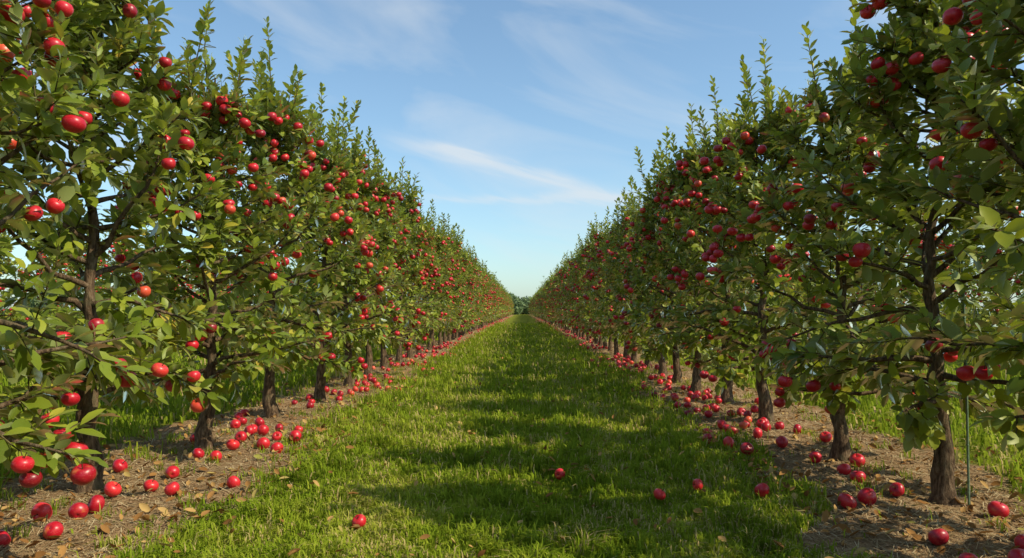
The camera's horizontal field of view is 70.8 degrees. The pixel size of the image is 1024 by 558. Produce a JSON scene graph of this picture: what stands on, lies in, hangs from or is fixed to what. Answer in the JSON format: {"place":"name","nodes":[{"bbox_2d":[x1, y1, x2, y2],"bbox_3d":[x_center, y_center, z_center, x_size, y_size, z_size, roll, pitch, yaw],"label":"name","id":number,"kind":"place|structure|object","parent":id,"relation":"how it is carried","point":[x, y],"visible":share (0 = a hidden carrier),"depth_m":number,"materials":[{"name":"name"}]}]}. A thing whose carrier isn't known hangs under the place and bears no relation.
{"place":"outdoors","nodes":[
{"label":"outdoors","id":0,"kind":"place"},
{"bbox_2d":[0,312,1023,557],"bbox_3d":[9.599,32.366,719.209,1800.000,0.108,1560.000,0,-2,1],"label":"ground","id":1,"kind":"structure","parent":0,"point":[808,446],"depth_m":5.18,"materials":[{"name":"soil"}]},
{"bbox_2d":[0,530,13,547],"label":"red apple","id":2,"kind":"object","parent":1,"relation":"on","point":[5,538],"visible":0.96,"depth_m":3.60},
{"bbox_2d":[31,502,52,521],"bbox_3d":[-2.646,1.312,4.051,0.101,0.111,0.105,2,-3,-36],"label":"red apple","id":3,"kind":"object","parent":1,"relation":"on","point":[41,509],"visible":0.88,"depth_m":4.02,"materials":[{"name":"food"}]},
{"bbox_2d":[43,521,63,539],"bbox_3d":[-2.408,1.321,3.781,0.094,0.092,0.090,1,-3,-27],"label":"red apple","id":4,"kind":"object","parent":1,"relation":"on","point":[53,528],"visible":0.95,"depth_m":3.75,"materials":[{"name":"food"}]},
{"bbox_2d":[68,502,88,518],"bbox_3d":[-2.524,1.352,4.191,0.100,0.103,0.095,-1,-3,13],"label":"red apple","id":5,"kind":"object","parent":1,"relation":"on","point":[78,510],"visible":0.9,"depth_m":4.16,"materials":[{"name":"food"}]},
{"bbox_2d":[0,0,168,487],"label":"apple tree","id":6,"kind":"object","parent":1,"relation":"on","point":[20,360],"visible":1,"depth_m":3.52,"materials":[{"name":"green plant"}]},
{"bbox_2d":[85,495,104,513],"bbox_3d":[-2.503,1.353,4.328,0.107,0.109,0.102,-1,-3,17],"label":"red apple","id":7,"kind":"object","parent":1,"relation":"on","point":[93,502],"visible":0.87,"depth_m":4.30,"materials":[{"name":"food"}]},
{"bbox_2d":[104,481,121,496],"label":"red apple","id":8,"kind":"object","parent":1,"relation":"on","point":[112,488],"visible":1,"depth_m":4.51,"materials":[{"name":"food"}]},
{"bbox_2d":[0,0,234,493],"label":"apple tree","id":9,"kind":"object","parent":1,"relation":"on","point":[89,26],"visible":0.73,"depth_m":4.86,"materials":[{"name":"green plant"}]},
{"bbox_2d":[112,459,127,472],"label":"red apple","id":10,"kind":"object","parent":1,"relation":"on","point":[119,465],"visible":0.98,"depth_m":5.34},
{"bbox_2d":[143,478,158,491],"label":"red apple","id":11,"kind":"object","parent":1,"relation":"on","point":[149,484],"visible":0.94,"depth_m":4.79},
{"bbox_2d":[164,482,179,495],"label":"red apple","id":12,"kind":"object","parent":1,"relation":"on","point":[170,488],"visible":1,"depth_m":4.63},
{"bbox_2d":[165,466,179,478],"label":"red apple","id":13,"kind":"object","parent":1,"relation":"on","point":[172,472],"visible":0.94,"depth_m":5.23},
{"bbox_2d":[41,0,328,452],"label":"apple tree","id":14,"kind":"object","parent":1,"relation":"on","point":[206,257],"visible":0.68,"depth_m":6.16,"materials":[{"name":"green plant"}]},
{"bbox_2d":[192,448,203,458],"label":"red apple","id":15,"kind":"object","parent":1,"relation":"on","point":[198,453],"visible":0.98,"depth_m":5.76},
{"bbox_2d":[210,450,221,461],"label":"red apple","id":16,"kind":"object","parent":1,"relation":"on","point":[215,453],"visible":0.91,"depth_m":5.67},
{"bbox_2d":[226,438,239,449],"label":"red apple","id":17,"kind":"object","parent":1,"relation":"on","point":[232,444],"visible":1,"depth_m":6.17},
{"bbox_2d":[227,476,240,487],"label":"red apple","id":18,"kind":"object","parent":1,"relation":"on","point":[233,481],"visible":0.97,"depth_m":4.89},
{"bbox_2d":[230,419,240,428],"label":"red apple","id":19,"kind":"object","parent":1,"relation":"on","point":[235,423],"visible":0.98,"depth_m":7.34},
{"bbox_2d":[235,431,246,442],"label":"red apple","id":20,"kind":"object","parent":1,"relation":"on","point":[240,435],"visible":0.88,"depth_m":6.53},
{"bbox_2d":[244,425,254,435],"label":"red apple","id":21,"kind":"object","parent":1,"relation":"on","point":[250,429],"visible":0.91,"depth_m":6.90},
{"bbox_2d":[255,417,264,425],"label":"red apple","id":22,"kind":"object","parent":1,"relation":"on","point":[259,421],"visible":0.81,"depth_m":7.49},
{"bbox_2d":[257,424,268,435],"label":"red apple","id":23,"kind":"object","parent":1,"relation":"on","point":[263,429],"visible":1,"depth_m":6.84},
{"bbox_2d":[257,437,269,449],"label":"red apple","id":24,"kind":"object","parent":1,"relation":"on","point":[262,442],"visible":0.94,"depth_m":6.21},
{"bbox_2d":[174,16,374,417],"bbox_3d":[-2.707,-0.677,8.289,2.036,4.636,2.175,-1,-3,21],"label":"apple tree","id":25,"kind":"object","parent":1,"relation":"on","point":[286,129],"visible":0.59,"depth_m":8.15,"materials":[{"name":"green plant"}]},
{"bbox_2d":[270,442,282,453],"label":"red apple","id":26,"kind":"object","parent":1,"relation":"on","point":[276,445],"visible":0.89,"depth_m":6.06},
{"bbox_2d":[272,431,281,440],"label":"red apple","id":27,"kind":"object","parent":1,"relation":"on","point":[275,436],"visible":0.97,"depth_m":6.53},
{"bbox_2d":[289,430,300,442],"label":"red apple","id":28,"kind":"object","parent":1,"relation":"on","point":[295,433],"visible":0.95,"depth_m":6.45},
{"bbox_2d":[245,82,401,400],"bbox_3d":[-2.771,-0.508,9.864,2.051,4.471,1.909,2,-3,-36],"label":"apple tree","id":29,"kind":"object","parent":1,"relation":"on","point":[338,160],"visible":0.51,"depth_m":9.75,"materials":[{"name":"green plant"}]},
{"bbox_2d":[295,95,411,386],"bbox_3d":[-2.656,-0.613,11.749,2.112,4.810,2.070,1,-3,-13],"label":"apple tree","id":30,"kind":"object","parent":1,"relation":"on","point":[367,189],"visible":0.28,"depth_m":11.65,"materials":[{"name":"green plant"}]},
{"bbox_2d":[352,514,365,528],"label":"red apple","id":31,"kind":"object","parent":1,"relation":"on","point":[360,519],"visible":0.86,"depth_m":3.88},
{"bbox_2d":[332,126,421,375],"bbox_3d":[-2.580,-0.495,13.289,2.092,4.647,2.213,1,-3,-25],"label":"apple tree","id":32,"kind":"object","parent":1,"relation":"on","point":[390,233],"visible":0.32,"depth_m":13.21,"materials":[{"name":"green plant"}]},
{"bbox_2d":[349,156,440,362],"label":"apple tree","id":33,"kind":"object","parent":1,"relation":"on","point":[409,200],"visible":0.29,"depth_m":16.61,"materials":[{"name":"green plant"}]},
{"bbox_2d":[348,151,441,367],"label":"apple tree","id":34,"kind":"object","parent":1,"relation":"on","point":[392,205],"visible":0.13,"depth_m":14.84,"materials":[{"name":"green plant"}]},
{"bbox_2d":[388,188,457,358],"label":"apple tree","id":35,"kind":"object","parent":1,"relation":"on","point":[432,267],"visible":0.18,"depth_m":17.95,"materials":[{"name":"green plant"}]},
{"bbox_2d":[395,186,456,353],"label":"apple tree","id":36,"kind":"object","parent":1,"relation":"on","point":[433,246],"visible":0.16,"depth_m":19.79,"materials":[{"name":"green plant"}]},
{"bbox_2d":[407,199,476,349],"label":"apple tree","id":37,"kind":"object","parent":1,"relation":"on","point":[440,252],"visible":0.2,"depth_m":21.43,"materials":[{"name":"green plant"}]},
{"bbox_2d":[422,207,466,346],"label":"apple tree","id":38,"kind":"object","parent":1,"relation":"on","point":[446,238],"visible":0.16,"depth_m":23.00,"materials":[{"name":"green plant"}]},
{"bbox_2d":[423,215,469,344],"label":"apple tree","id":39,"kind":"object","parent":1,"relation":"on","point":[449,303],"visible":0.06,"depth_m":24.64,"materials":[{"name":"green plant"}]},
{"bbox_2d":[442,221,472,342],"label":"apple tree","id":40,"kind":"object","parent":1,"relation":"on","point":[459,295],"visible":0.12,"depth_m":26.22,"materials":[{"name":"green plant"}]},
{"bbox_2d":[442,213,474,340],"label":"apple tree","id":41,"kind":"object","parent":1,"relation":"on","point":[470,271],"visible":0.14,"depth_m":27.77,"materials":[{"name":"green plant"}]},
{"bbox_2d":[451,226,480,339],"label":"apple tree","id":42,"kind":"object","parent":1,"relation":"on","point":[463,323],"visible":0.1,"depth_m":29.33,"materials":[{"name":"green plant"}]},
{"bbox_2d":[455,238,482,337],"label":"apple tree","id":43,"kind":"object","parent":1,"relation":"on","point":[470,282],"visible":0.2,"depth_m":31.03,"materials":[{"name":"green plant"}]},
{"bbox_2d":[457,239,480,335],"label":"apple tree","id":44,"kind":"object","parent":1,"relation":"on","point":[462,333],"visible":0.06,"depth_m":33.99,"materials":[{"name":"green plant"}]},
{"bbox_2d":[458,246,480,336],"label":"apple tree","id":45,"kind":"object","parent":1,"relation":"on","point":[459,331],"visible":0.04,"depth_m":32.49,"materials":[{"name":"green plant"}]},
{"bbox_2d":[463,244,482,334],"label":"apple tree","id":46,"kind":"object","parent":1,"relation":"on","point":[471,325],"visible":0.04,"depth_m":35.65,"materials":[{"name":"green plant"}]},
{"bbox_2d":[466,240,488,332],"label":"apple tree","id":47,"kind":"object","parent":1,"relation":"on","point":[476,269],"visible":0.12,"depth_m":37.51,"materials":[{"name":"green plant"}]},
{"bbox_2d":[468,247,488,331],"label":"apple tree","id":48,"kind":"object","parent":1,"relation":"on","point":[484,299],"visible":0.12,"depth_m":39.02,"materials":[{"name":"green plant"}]},
{"bbox_2d":[471,253,492,331],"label":"apple tree","id":49,"kind":"object","parent":1,"relation":"on","point":[484,282],"visible":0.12,"depth_m":40.76,"materials":[{"name":"green plant"}]},
{"bbox_2d":[473,253,491,329],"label":"apple tree","id":50,"kind":"object","parent":1,"relation":"on","point":[486,289],"visible":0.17,"depth_m":42.15,"materials":[{"name":"green plant"}]},
{"bbox_2d":[477,262,490,328],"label":"apple tree","id":51,"kind":"object","parent":1,"relation":"on","point":[479,326],"visible":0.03,"depth_m":46.95,"materials":[{"name":"green plant"}]},
{"bbox_2d":[480,261,497,327],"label":"apple tree","id":52,"kind":"object","parent":1,"relation":"on","point":[490,285],"visible":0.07,"depth_m":49.86,"materials":[{"name":"green plant"}]},
{"bbox_2d":[482,260,496,326],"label":"apple tree","id":53,"kind":"object","parent":1,"relation":"on","point":[493,291],"visible":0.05,"depth_m":51.48,"materials":[{"name":"green plant"}]},
{"bbox_2d":[234,317,783,433],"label":"fallen apples","id":54,"kind":"object","parent":1,"relation":"on","point":[763,423],"visible":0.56,"depth_m":9.94,"materials":[{"name":"food"}]},
{"bbox_2d":[0,291,1022,314],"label":"distant trees","id":55,"kind":"object","parent":1,"relation":"on","point":[521,306],"visible":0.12,"depth_m":195.76,"materials":[{"name":"green plant"}]},
{"bbox_2d":[0,321,1023,557],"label":"grass","id":56,"kind":"structure","parent":1,"relation":"on","point":[480,479],"depth_m":5.30,"materials":[{"name":"plant"}]},
{"bbox_2d":[0,331,1023,557],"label":"fallen leaves","id":57,"kind":"object","parent":1,"relation":"on","point":[146,508],"visible":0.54,"depth_m":4.90,"materials":[{"name":"brown plant"}]},
{"bbox_2d":[0,206,1023,354],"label":"distant apple trees","id":58,"kind":"object","parent":1,"relation":"on","point":[505,305],"visible":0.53,"depth_m":20.06,"materials":[{"name":"green plant"}]},
{"bbox_2d":[0,353,1023,557],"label":"soil clods","id":59,"kind":"object","parent":1,"relation":"on","point":[914,510],"visible":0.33,"depth_m":4.91,"materials":[{"name":"soil"}]},
{"bbox_2d":[542,274,556,326],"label":"apple tree","id":60,"kind":"object","parent":1,"relation":"on","point":[545,294],"visible":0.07,"depth_m":52.56,"materials":[{"name":"green plant"}]},
{"bbox_2d":[545,265,560,327],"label":"apple tree","id":61,"kind":"object","parent":1,"relation":"on","point":[551,292],"visible":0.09,"depth_m":49.66,"materials":[{"name":"green plant"}]},
{"bbox_2d":[547,257,564,327],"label":"apple tree","id":62,"kind":"object","parent":1,"relation":"on","point":[552,294],"visible":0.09,"depth_m":45.13,"materials":[{"name":"green plant"}]},
{"bbox_2d":[548,254,567,329],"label":"apple tree","id":63,"kind":"object","parent":1,"relation":"on","point":[554,287],"visible":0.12,"depth_m":41.92,"materials":[{"name":"green plant"}]},
{"bbox_2d":[549,253,570,330],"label":"apple tree","id":64,"kind":"object","parent":1,"relation":"on","point":[563,270],"visible":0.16,"depth_m":38.94,"materials":[{"name":"green plant"}]},
{"bbox_2d":[555,468,564,479],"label":"red apple","id":65,"kind":"object","parent":1,"relation":"on","point":[559,473],"visible":0.99,"depth_m":5.04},
{"bbox_2d":[555,254,575,333],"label":"apple tree","id":66,"kind":"object","parent":1,"relation":"on","point":[564,307],"visible":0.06,"depth_m":35.98,"materials":[{"name":"green plant"}]},
{"bbox_2d":[556,249,576,333],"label":"apple tree","id":67,"kind":"object","parent":1,"relation":"on","point":[564,291],"visible":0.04,"depth_m":34.43,"materials":[{"name":"green plant"}]},
{"bbox_2d":[555,243,578,336],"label":"apple tree","id":68,"kind":"object","parent":1,"relation":"on","point":[577,334],"visible":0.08,"depth_m":33.14,"materials":[{"name":"green plant"}]},
{"bbox_2d":[558,237,584,336],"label":"apple tree","id":69,"kind":"object","parent":1,"relation":"on","point":[562,321],"visible":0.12,"depth_m":31.54,"materials":[{"name":"green plant"}]},
{"bbox_2d":[559,240,585,338],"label":"apple tree","id":70,"kind":"object","parent":1,"relation":"on","point":[570,305],"visible":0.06,"depth_m":30.27,"materials":[{"name":"green plant"}]},
{"bbox_2d":[562,232,589,340],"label":"apple tree","id":71,"kind":"object","parent":1,"relation":"on","point":[572,322],"visible":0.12,"depth_m":28.52,"materials":[{"name":"green plant"}]},
{"bbox_2d":[563,220,598,343],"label":"apple tree","id":72,"kind":"object","parent":1,"relation":"on","point":[579,267],"visible":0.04,"depth_m":25.61,"materials":[{"name":"green plant"}]},
{"bbox_2d":[567,227,602,341],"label":"apple tree","id":73,"kind":"object","parent":1,"relation":"on","point":[581,300],"visible":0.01,"depth_m":27.02,"materials":[{"name":"green plant"}]},
{"bbox_2d":[565,212,610,345],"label":"apple tree","id":74,"kind":"object","parent":1,"relation":"on","point":[583,261],"visible":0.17,"depth_m":24.11,"materials":[{"name":"green plant"}]},
{"bbox_2d":[574,206,620,351],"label":"apple tree","id":75,"kind":"object","parent":1,"relation":"on","point":[598,238],"visible":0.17,"depth_m":21.25,"materials":[{"name":"green plant"}]},
{"bbox_2d":[581,216,629,348],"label":"apple tree","id":76,"kind":"object","parent":1,"relation":"on","point":[592,314],"visible":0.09,"depth_m":22.51,"materials":[{"name":"green plant"}]},
{"bbox_2d":[579,205,637,354],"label":"apple tree","id":77,"kind":"object","parent":1,"relation":"on","point":[594,303],"visible":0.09,"depth_m":19.73,"materials":[{"name":"green plant"}]},
{"bbox_2d":[586,187,658,357],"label":"apple tree","id":78,"kind":"object","parent":1,"relation":"on","point":[607,250],"visible":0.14,"depth_m":18.20,"materials":[{"name":"green plant"}]},
{"bbox_2d":[580,175,668,362],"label":"apple tree","id":79,"kind":"object","parent":1,"relation":"on","point":[608,291],"visible":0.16,"depth_m":16.50,"materials":[{"name":"green plant"}]},
{"bbox_2d":[601,175,669,368],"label":"apple tree","id":80,"kind":"object","parent":1,"relation":"on","point":[628,218],"visible":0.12,"depth_m":14.98,"materials":[{"name":"green plant"}]},
{"bbox_2d":[604,151,701,374],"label":"apple tree","id":81,"kind":"object","parent":1,"relation":"on","point":[632,348],"visible":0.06,"depth_m":13.66,"materials":[{"name":"green plant"}]},
{"bbox_2d":[653,488,665,499],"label":"red apple","id":82,"kind":"object","parent":1,"relation":"on","point":[659,494],"visible":1,"depth_m":4.47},
{"bbox_2d":[613,126,732,382],"bbox_3d":[2.718,-0.405,12.076,2.035,4.382,1.995,0,-3,7],"label":"apple tree","id":83,"kind":"object","parent":1,"relation":"on","point":[646,216],"visible":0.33,"depth_m":11.98,"materials":[{"name":"green plant"}]},
{"bbox_2d":[624,103,758,392],"bbox_3d":[2.742,-0.454,10.502,1.891,4.364,2.031,2,-3,-35],"label":"apple tree","id":84,"kind":"object","parent":1,"relation":"on","point":[678,181],"visible":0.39,"depth_m":10.55,"materials":[{"name":"green plant"}]},
{"bbox_2d":[693,479,702,490],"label":"red apple","id":85,"kind":"object","parent":1,"relation":"on","point":[697,483],"visible":0.98,"depth_m":4.71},
{"bbox_2d":[702,433,712,444],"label":"red apple","id":86,"kind":"object","parent":1,"relation":"on","point":[708,436],"visible":0.77,"depth_m":6.40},
{"bbox_2d":[645,75,803,404],"bbox_3d":[2.741,-0.530,9.229,2.113,4.316,1.978,-2,-3,43],"label":"apple tree","id":87,"kind":"object","parent":1,"relation":"on","point":[695,192],"visible":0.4,"depth_m":9.19,"materials":[{"name":"green plant"}]},
{"bbox_2d":[723,436,734,448],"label":"red apple","id":88,"kind":"object","parent":1,"relation":"on","point":[729,440],"visible":0.81,"depth_m":6.15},
{"bbox_2d":[740,442,753,455],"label":"red apple","id":89,"kind":"object","parent":1,"relation":"on","point":[747,446],"visible":0.88,"depth_m":5.91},
{"bbox_2d":[750,427,761,438],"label":"red apple","id":90,"kind":"object","parent":1,"relation":"on","point":[757,432],"visible":1,"depth_m":6.68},
{"bbox_2d":[754,482,768,496],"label":"red apple","id":91,"kind":"object","parent":1,"relation":"on","point":[763,488],"visible":0.97,"depth_m":4.55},
{"bbox_2d":[669,35,873,421],"bbox_3d":[2.720,-0.547,7.715,2.024,4.214,2.034,2,-3,-37],"label":"apple tree","id":92,"kind":"object","parent":1,"relation":"on","point":[745,141],"visible":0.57,"depth_m":7.63,"materials":[{"name":"green plant"}]},
{"bbox_2d":[775,436,787,447],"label":"red apple","id":93,"kind":"object","parent":1,"relation":"on","point":[781,441],"visible":1,"depth_m":6.28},
{"bbox_2d":[791,424,801,433],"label":"red apple","id":94,"kind":"object","parent":1,"relation":"on","point":[798,427],"visible":0.91,"depth_m":6.91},
{"bbox_2d":[809,451,821,462],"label":"red apple","id":95,"kind":"object","parent":1,"relation":"on","point":[817,455],"visible":0.96,"depth_m":5.73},
{"bbox_2d":[819,431,831,442],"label":"red apple","id":96,"kind":"object","parent":1,"relation":"on","point":[825,436],"visible":0.98,"depth_m":6.38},
{"bbox_2d":[695,0,958,461],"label":"apple tree","id":97,"kind":"object","parent":1,"relation":"on","point":[823,116],"visible":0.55,"depth_m":5.95,"materials":[{"name":"green plant"}]},
{"bbox_2d":[837,461,850,475],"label":"red apple","id":98,"kind":"object","parent":1,"relation":"on","point":[844,469],"visible":0.97,"depth_m":5.33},
{"bbox_2d":[838,493,856,509],"bbox_3d":[2.031,1.344,4.359,0.104,0.104,0.109,0,-2,3],"label":"red apple","id":99,"kind":"object","parent":1,"relation":"on","point":[845,499],"visible":0.96,"depth_m":4.32,"materials":[{"name":"food"}]},
{"bbox_2d":[849,452,864,466],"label":"red apple","id":100,"kind":"object","parent":1,"relation":"on","point":[858,458],"visible":0.83,"depth_m":5.56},
{"bbox_2d":[850,468,865,482],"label":"red apple","id":101,"kind":"object","parent":1,"relation":"on","point":[857,474],"visible":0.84,"depth_m":5.12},
{"bbox_2d":[857,487,876,505],"bbox_3d":[2.179,1.336,4.420,0.109,0.111,0.112,-2,-3,32],"label":"red apple","id":102,"kind":"object","parent":1,"relation":"on","point":[866,495],"visible":0.98,"depth_m":4.38,"materials":[{"name":"food"}]},
{"bbox_2d":[746,0,1023,506],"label":"apple tree","id":103,"kind":"object","parent":1,"relation":"on","point":[891,75],"visible":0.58,"depth_m":4.66,"materials":[{"name":"green plant"}]},
{"bbox_2d":[889,482,904,496],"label":"red apple","id":104,"kind":"object","parent":1,"relation":"on","point":[897,488],"visible":1,"depth_m":4.62,"materials":[{"name":"food"}]},
{"bbox_2d":[836,0,1023,452],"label":"apple tree","id":105,"kind":"object","parent":1,"relation":"on","point":[982,109],"visible":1,"depth_m":3.46,"materials":[{"name":"green plant"}]},
{"bbox_2d":[928,526,948,545],"bbox_3d":[2.190,1.322,3.699,0.098,0.094,0.094,1,-3,-15],"label":"red apple","id":106,"kind":"object","parent":1,"relation":"on","point":[938,536],"visible":1,"depth_m":3.67,"materials":[{"name":"food"}]},
{"bbox_2d":[961,260,969,504],"bbox_3d":[2.874,0.663,4.558,0.020,1.570,0.020,0,-2,1],"label":"garden stake","id":107,"kind":"object","parent":1,"relation":"on","point":[967,434],"visible":0.56,"depth_m":4.54,"materials":[{"name":"wood"}]},
{"bbox_2d":[958,552,977,557],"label":"red apple","id":108,"kind":"object","parent":1,"relation":"on","point":[966,555],"visible":1,"depth_m":3.34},
{"bbox_2d":[987,499,1008,518],"bbox_3d":[2.851,1.341,4.217,0.110,0.119,0.110,18,5,41],"label":"red apple","id":109,"kind":"object","parent":1,"relation":"on","point":[995,508],"visible":0.87,"depth_m":4.18,"materials":[{"name":"food"}]},
{"bbox_2d":[1007,548,1023,557],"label":"red apple","id":110,"kind":"object","parent":1,"relation":"on","point":[1016,553],"visible":1,"depth_m":3.31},
{"bbox_2d":[1014,534,1023,548],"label":"red apple","id":111,"kind":"object","parent":1,"relation":"on","point":[1019,540],"visible":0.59,"depth_m":3.54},
{"bbox_2d":[0,0,1023,310],"label":"sky","id":112,"kind":"structure","parent":0,"point":[521,121],"materials":[{"name":"blue"}]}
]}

